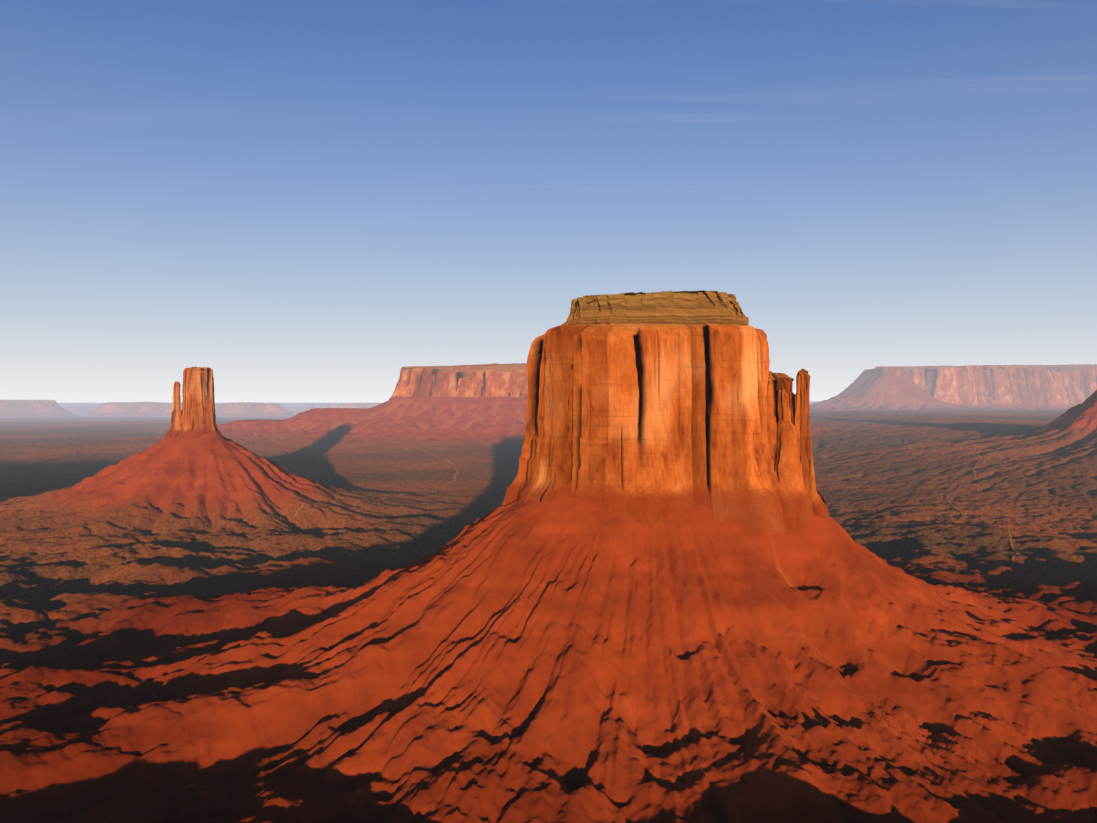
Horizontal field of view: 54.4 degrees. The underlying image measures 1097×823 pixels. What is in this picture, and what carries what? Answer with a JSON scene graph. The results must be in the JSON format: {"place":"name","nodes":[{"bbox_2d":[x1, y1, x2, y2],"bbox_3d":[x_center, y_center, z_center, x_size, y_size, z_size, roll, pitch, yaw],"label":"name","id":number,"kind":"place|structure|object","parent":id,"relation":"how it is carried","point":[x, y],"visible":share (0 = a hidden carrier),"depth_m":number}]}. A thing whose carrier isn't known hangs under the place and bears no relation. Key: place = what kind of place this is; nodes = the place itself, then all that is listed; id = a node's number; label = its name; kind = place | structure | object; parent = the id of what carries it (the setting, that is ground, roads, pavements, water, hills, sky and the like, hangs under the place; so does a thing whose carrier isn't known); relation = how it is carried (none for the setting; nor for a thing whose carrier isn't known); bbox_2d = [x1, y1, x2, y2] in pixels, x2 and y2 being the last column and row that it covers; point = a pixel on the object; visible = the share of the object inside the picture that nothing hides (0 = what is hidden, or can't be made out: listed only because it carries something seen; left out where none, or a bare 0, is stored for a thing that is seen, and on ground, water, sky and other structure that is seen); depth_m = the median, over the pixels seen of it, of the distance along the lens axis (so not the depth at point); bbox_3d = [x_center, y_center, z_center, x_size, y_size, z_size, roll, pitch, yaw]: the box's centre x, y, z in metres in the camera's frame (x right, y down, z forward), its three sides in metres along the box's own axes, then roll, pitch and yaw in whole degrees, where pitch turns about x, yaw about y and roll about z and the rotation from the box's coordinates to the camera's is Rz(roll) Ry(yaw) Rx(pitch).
{"place":"outdoors","nodes":[
{"label":"outdoors","id":0,"kind":"place"},
{"bbox_2d":[58,403,345,406],"bbox_3d":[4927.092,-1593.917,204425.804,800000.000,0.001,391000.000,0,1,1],"label":"mesas","id":1,"kind":"structure","parent":0,"point":[83,404],"depth_m":87876.89},
{"bbox_2d":[0,367,1096,822],"bbox_3d":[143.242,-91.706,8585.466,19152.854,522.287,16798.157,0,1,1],"label":"terrain","id":2,"kind":"structure","parent":0,"point":[894,637],"depth_m":736.29},
{"bbox_2d":[0,400,72,417],"bbox_3d":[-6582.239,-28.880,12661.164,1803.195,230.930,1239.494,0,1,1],"label":"mesa","id":3,"kind":"structure","parent":2,"relation":"on","point":[28,408],"depth_m":12347.87},
{"bbox_2d":[88,402,181,416],"bbox_3d":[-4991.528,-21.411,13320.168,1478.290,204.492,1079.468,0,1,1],"label":"mesa","id":4,"kind":"structure","parent":2,"relation":"on","point":[135,409],"depth_m":12909.00},
{"bbox_2d":[164,381,182,437],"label":"rock spire","id":5,"kind":"structure","parent":2,"relation":"on","point":[174,430],"depth_m":2064.52},
{"bbox_2d":[62,405,309,414],"bbox_3d":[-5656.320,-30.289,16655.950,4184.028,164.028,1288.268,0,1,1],"label":"mesa","id":6,"kind":"structure","parent":2,"relation":"on","point":[80,410],"depth_m":16287.16},
{"bbox_2d":[180,367,221,438],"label":"butte","id":7,"kind":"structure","parent":2,"relation":"on","point":[198,412],"depth_m":2034.49},
{"bbox_2d":[4,432,457,558],"bbox_3d":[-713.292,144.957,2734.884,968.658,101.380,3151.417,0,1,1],"label":"dirt road","id":8,"kind":"structure","parent":2,"relation":"on","point":[296,513],"depth_m":1895.76},
{"bbox_2d":[215,402,294,416],"bbox_3d":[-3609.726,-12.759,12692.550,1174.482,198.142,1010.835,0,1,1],"label":"mesa","id":9,"kind":"structure","parent":2,"relation":"on","point":[245,409],"depth_m":12342.53},
{"bbox_2d":[302,404,331,408],"bbox_3d":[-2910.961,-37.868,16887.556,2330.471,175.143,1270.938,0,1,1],"label":"mesa","id":10,"kind":"structure","parent":2,"relation":"on","point":[311,406],"depth_m":16597.21},
{"bbox_2d":[328,403,381,408],"bbox_3d":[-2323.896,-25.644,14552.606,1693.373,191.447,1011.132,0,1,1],"label":"mesa","id":11,"kind":"structure","parent":2,"relation":"on","point":[358,405],"depth_m":14257.15},
{"bbox_2d":[389,363,527,400],"bbox_3d":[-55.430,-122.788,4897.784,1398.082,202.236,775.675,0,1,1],"label":"mesa","id":12,"kind":"structure","parent":2,"relation":"on","point":[493,380],"depth_m":4641.02},
{"bbox_2d":[501,290,786,534],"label":"butte","id":13,"kind":"object","parent":2,"relation":"on","point":[648,409],"visible":0.98,"depth_m":796.40},
{"bbox_2d":[767,371,825,535],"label":"rock pillar","id":14,"kind":"structure","parent":2,"relation":"on","point":[795,499],"depth_m":813.09},
{"bbox_2d":[794,368,829,517],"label":"pinnacle","id":15,"kind":"object","parent":2,"relation":"on","point":[802,426],"visible":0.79,"depth_m":816.78},
{"bbox_2d":[875,364,1096,408],"bbox_3d":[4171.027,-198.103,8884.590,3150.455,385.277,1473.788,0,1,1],"label":"mesa","id":16,"kind":"structure","parent":2,"relation":"on","point":[1032,386],"depth_m":8297.29},
{"bbox_2d":[0,0,1096,402],"label":"sky","id":17,"kind":"structure","parent":0,"point":[291,201]},
{"bbox_2d":[302,430,955,512],"bbox_3d":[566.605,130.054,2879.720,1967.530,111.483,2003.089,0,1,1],"label":"track","id":18,"kind":"structure","parent":0,"point":[495,492],"depth_m":2141.64},
{"bbox_2d":[923,425,1018,568],"bbox_3d":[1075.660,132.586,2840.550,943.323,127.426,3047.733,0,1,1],"label":"track","id":19,"kind":"structure","parent":0,"point":[1013,556],"depth_m":1968.54}
]}

